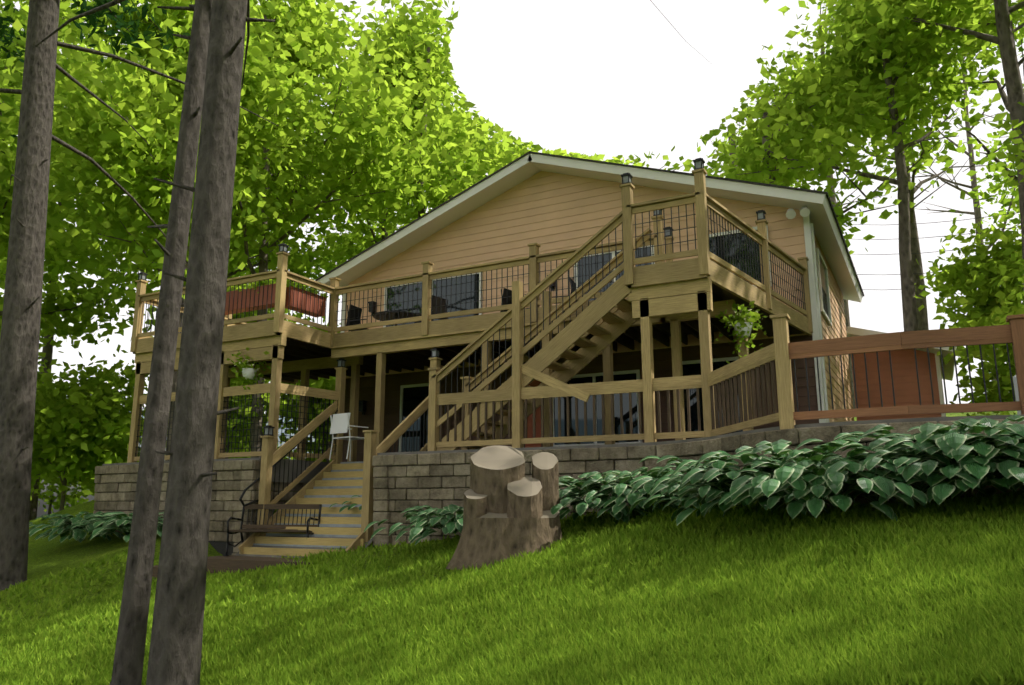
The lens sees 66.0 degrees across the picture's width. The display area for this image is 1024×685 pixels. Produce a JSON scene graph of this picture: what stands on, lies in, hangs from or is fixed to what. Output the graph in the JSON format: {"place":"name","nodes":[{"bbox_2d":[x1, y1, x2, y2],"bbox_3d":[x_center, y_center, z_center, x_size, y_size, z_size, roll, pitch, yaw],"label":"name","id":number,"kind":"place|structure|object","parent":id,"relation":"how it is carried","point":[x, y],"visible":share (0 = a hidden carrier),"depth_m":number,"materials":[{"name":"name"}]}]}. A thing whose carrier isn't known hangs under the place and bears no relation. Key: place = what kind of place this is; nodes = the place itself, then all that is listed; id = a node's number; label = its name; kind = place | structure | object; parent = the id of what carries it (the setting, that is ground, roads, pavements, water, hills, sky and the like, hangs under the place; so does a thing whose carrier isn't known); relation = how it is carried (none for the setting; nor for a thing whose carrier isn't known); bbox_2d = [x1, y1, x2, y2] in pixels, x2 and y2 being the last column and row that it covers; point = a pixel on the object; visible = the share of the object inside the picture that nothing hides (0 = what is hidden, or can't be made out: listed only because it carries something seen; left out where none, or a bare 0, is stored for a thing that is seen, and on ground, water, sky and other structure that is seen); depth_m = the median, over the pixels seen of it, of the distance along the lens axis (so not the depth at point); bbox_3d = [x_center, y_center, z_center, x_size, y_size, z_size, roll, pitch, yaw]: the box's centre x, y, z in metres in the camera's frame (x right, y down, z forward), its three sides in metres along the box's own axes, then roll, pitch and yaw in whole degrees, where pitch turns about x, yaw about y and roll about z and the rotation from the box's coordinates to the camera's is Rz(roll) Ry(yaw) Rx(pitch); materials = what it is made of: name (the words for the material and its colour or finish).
{"place":"outdoors","nodes":[
{"label":"outdoors","id":0,"kind":"place"},
{"bbox_2d":[37,411,314,517],"label":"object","id":1,"kind":"structure","parent":0,"point":[40,510],"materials":[{"name":"green plant"}]},
{"bbox_2d":[0,0,1023,412],"bbox_3d":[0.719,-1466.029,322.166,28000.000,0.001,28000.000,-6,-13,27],"label":"sky","id":2,"kind":"structure","parent":0,"point":[614,78],"depth_m":2930.09,"materials":[{"name":"white"}]},
{"bbox_2d":[0,411,1023,684],"bbox_3d":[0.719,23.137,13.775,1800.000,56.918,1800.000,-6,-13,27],"label":"ground","id":3,"kind":"structure","parent":0,"point":[46,557],"depth_m":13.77,"materials":[{"name":"green plant"}]},
{"bbox_2d":[0,0,277,684],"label":"tree trunks","id":4,"kind":"object","parent":3,"relation":"on","point":[214,79],"visible":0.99,"depth_m":8.01,"materials":[{"name":"brown plant"}]},
{"bbox_2d":[0,0,190,153],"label":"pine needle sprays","id":5,"kind":"object","parent":4,"relation":"attached to","point":[92,19],"visible":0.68,"depth_m":19.32,"materials":[{"name":"green plant"}]},
{"bbox_2d":[152,555,312,577],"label":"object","id":6,"kind":"object","parent":3,"relation":"on","point":[233,563],"visible":0.14,"depth_m":13.16,"materials":[{"name":"brown soil"}]},
{"bbox_2d":[234,516,372,557],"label":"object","id":7,"kind":"object","parent":3,"relation":"on","point":[365,544],"depth_m":13.91,"materials":[{"name":"brown wood"}]},
{"bbox_2d":[223,504,321,555],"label":"bench iron ends","id":8,"kind":"object","parent":7,"relation":"on","point":[307,524],"visible":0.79,"depth_m":14.46,"materials":[{"name":"black metal"}]},
{"bbox_2d":[229,504,319,532],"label":"bench slats","id":9,"kind":"object","parent":8,"relation":"on","point":[268,528],"visible":0.92,"depth_m":14.48,"materials":[{"name":"brown wood"}]},
{"bbox_2d":[239,463,372,556],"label":"step risers","id":10,"kind":"object","parent":7,"relation":"on","point":[315,530],"visible":0.56,"depth_m":14.39,"materials":[{"name":"brown wood"}]},
{"bbox_2d":[253,461,362,547],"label":"step treads","id":11,"kind":"object","parent":7,"relation":"on","point":[330,515],"visible":0.3,"depth_m":14.63,"materials":[{"name":"brown wood"}]},
{"bbox_2d":[127,168,812,553],"bbox_3d":[-1.463,1.158,15.489,14.345,6.035,7.145,-6,-13,27],"label":"deck timber","id":12,"kind":"object","parent":3,"relation":"on","point":[661,290],"visible":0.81,"depth_m":13.72,"materials":[{"name":"brown wood"}]},
{"bbox_2d":[225,283,325,316],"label":"rail planter boxes","id":13,"kind":"object","parent":12,"relation":"on","point":[315,308],"visible":0.54,"depth_m":16.47,"materials":[{"name":"red wood"}]},
{"bbox_2d":[227,279,329,297],"bbox_3d":[-5.032,-1.187,16.703,2.381,0.516,1.261,3,-12,-13],"label":"planter foliage","id":14,"kind":"object","parent":13,"relation":"on","point":[262,282],"visible":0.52,"depth_m":16.60,"materials":[{"name":"green plant"}]},
{"bbox_2d":[239,431,312,506],"bbox_3d":[-4.370,2.207,15.578,0.044,2.039,2.482,-6,-13,27],"label":"pipe handrail","id":15,"kind":"object","parent":12,"relation":"attached to","point":[246,489],"visible":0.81,"depth_m":14.59,"materials":[{"name":"black metal"}]},
{"bbox_2d":[138,158,765,435],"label":"post cap lights","id":16,"kind":"object","parent":12,"relation":"on","point":[622,175],"visible":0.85,"depth_m":14.89},
{"bbox_2d":[346,278,578,331],"bbox_3d":[-1.099,-0.526,18.100,5.814,1.074,1.798,-6,-13,27],"label":"deck table and chairs","id":17,"kind":"object","parent":12,"relation":"on","point":[442,309],"visible":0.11,"depth_m":18.29,"materials":[{"name":"black metal"}]},
{"bbox_2d":[226,301,767,409],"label":"hanging plants","id":18,"kind":"object","parent":12,"relation":"attached to","point":[754,317],"depth_m":12.88,"materials":[{"name":"green plant"}]},
{"bbox_2d":[242,322,752,379],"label":"hanging basket pots","id":19,"kind":"object","parent":12,"relation":"on","point":[248,373],"visible":0.8,"depth_m":15.89,"materials":[{"name":"white plastic"}]},
{"bbox_2d":[229,283,803,441],"bbox_3d":[-1.463,0.844,15.611,14.083,2.538,6.856,-6,-13,27],"label":"deck underside","id":20,"kind":"object","parent":12,"relation":"on","point":[294,349],"visible":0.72,"depth_m":13.28,"materials":[{"name":"brown wood"}]},
{"bbox_2d":[135,203,1014,498],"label":"metal balusters","id":21,"kind":"object","parent":12,"relation":"attached to","point":[775,267],"visible":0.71,"depth_m":14.62,"materials":[{"name":"black metal"}]},
{"bbox_2d":[446,460,562,569],"bbox_3d":[0.048,2.046,9.973,1.573,1.551,1.564,-6,-13,27],"label":"tree stump","id":22,"kind":"object","parent":3,"relation":"on","point":[524,526],"visible":0.76,"depth_m":9.56,"materials":[{"name":"brown wood"}]},
{"bbox_2d":[464,445,559,517],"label":"stump cut faces","id":23,"kind":"object","parent":22,"relation":"on","point":[498,457],"visible":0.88,"depth_m":10.03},
{"bbox_2d":[0,102,1023,512],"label":"understory leaves","id":24,"kind":"object","parent":3,"relation":"on","point":[82,424],"visible":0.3,"depth_m":24.30,"materials":[{"name":"green plant"}]},
{"bbox_2d":[0,0,1023,520],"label":"tree trunks","id":25,"kind":"object","parent":3,"relation":"on","point":[912,270],"visible":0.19,"depth_m":26.92,"materials":[{"name":"brown wood"}]},
{"bbox_2d":[0,0,1023,358],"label":"forest leaves","id":26,"kind":"object","parent":25,"relation":"attached to","point":[302,48],"visible":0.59,"depth_m":26.64,"materials":[{"name":"green plant"}]},
{"bbox_2d":[650,0,1019,289],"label":"utility wires","id":27,"kind":"object","parent":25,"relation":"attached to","point":[890,224],"visible":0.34,"depth_m":35.11,"materials":[{"name":"black metal"}]},
{"bbox_2d":[29,414,1023,544],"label":"hosta plants","id":28,"kind":"object","parent":3,"relation":"on","point":[978,461],"visible":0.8,"depth_m":7.21,"materials":[{"name":"green plant"}]},
{"bbox_2d":[95,424,970,554],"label":"backing wall","id":29,"kind":"structure","parent":3,"relation":"on","point":[219,547],"depth_m":14.85,"materials":[{"name":"grey"}]},
{"bbox_2d":[93,419,1023,554],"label":"retaining wall blocks","id":30,"kind":"structure","parent":3,"relation":"on","point":[120,480],"depth_m":12.99,"materials":[{"name":"stone"}]},
{"bbox_2d":[102,414,1023,482],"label":"wall cap","id":31,"kind":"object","parent":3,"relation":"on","point":[314,472],"depth_m":12.04,"materials":[{"name":"concrete"}]},
{"bbox_2d":[329,413,368,460],"bbox_3d":[-3.309,1.921,15.989,0.546,0.925,0.578,-9,-15,37],"label":"chair","id":32,"kind":"object","parent":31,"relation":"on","point":[339,423],"visible":0.88,"depth_m":15.86,"materials":[{"name":"white plastic"}]},
{"bbox_2d":[788,314,1023,419],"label":"wooden fence","id":33,"kind":"object","parent":31,"relation":"on","point":[1012,332],"visible":0.94,"depth_m":8.44,"materials":[{"name":"brown wood"}]},
{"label":"car wheels","id":34,"kind":"object","parent":31,"relation":"on","visible":0},
{"bbox_2d":[1013,375,1020,414],"bbox_3d":[9.007,0.351,9.830,4.400,1.000,1.750,-1,-12,3],"label":"parked car","id":35,"kind":"object","parent":34,"relation":"on","point":[1016,390],"visible":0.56,"depth_m":10.70,"materials":[{"name":"white paint"}]},
{"bbox_2d":[345,171,853,421],"bbox_3d":[2.500,0.103,21.965,12.028,7.509,7.614,-6,-13,27],"label":"house siding","id":36,"kind":"object","parent":3,"relation":"on","point":[549,212],"visible":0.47,"depth_m":19.12,"materials":[{"name":"beige wood"}]},
{"bbox_2d":[318,153,956,451],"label":"house trim","id":37,"kind":"structure","parent":3,"relation":"on","point":[819,221],"depth_m":18.46,"materials":[{"name":"white wood"}]},
{"bbox_2d":[359,275,555,414],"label":"wall lanterns","id":38,"kind":"object","parent":37,"relation":"attached to","point":[362,406],"depth_m":20.61,"materials":[{"name":"black metal"}]},
{"bbox_2d":[525,380,540,447],"bbox_3d":[0.489,1.846,18.285,0.400,2.000,0.018,-6,-13,27],"label":"door panel","id":39,"kind":"structure","parent":37,"relation":"attached to","point":[535,383],"depth_m":18.25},
{"bbox_2d":[315,151,863,295],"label":"roof shingles","id":40,"kind":"object","parent":37,"relation":"on","point":[640,167],"visible":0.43,"depth_m":18.34,"materials":[{"name":"grey"}]},
{"bbox_2d":[386,230,829,451],"bbox_3d":[1.791,0.382,18.115,11.020,4.760,2.701,-2,-12,12],"label":"window glass","id":41,"kind":"object","parent":37,"relation":"attached to","point":[414,398],"visible":0.36,"depth_m":17.89,"materials":[{"name":"grey glass"}]},
{"bbox_2d":[786,206,809,218],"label":"eave flood lights","id":42,"kind":"object","parent":37,"relation":"attached to","point":[791,212],"visible":1,"depth_m":15.89,"materials":[{"name":"white plastic"}]},
{"bbox_2d":[851,349,941,420],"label":"shed","id":43,"kind":"structure","parent":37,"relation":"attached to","point":[906,392],"depth_m":22.66,"materials":[{"name":"paint"}]},
{"bbox_2d":[342,335,818,461],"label":"house wall","id":44,"kind":"structure","parent":0,"point":[632,360],"depth_m":17.55,"materials":[{"name":"beige wood"}]}
]}

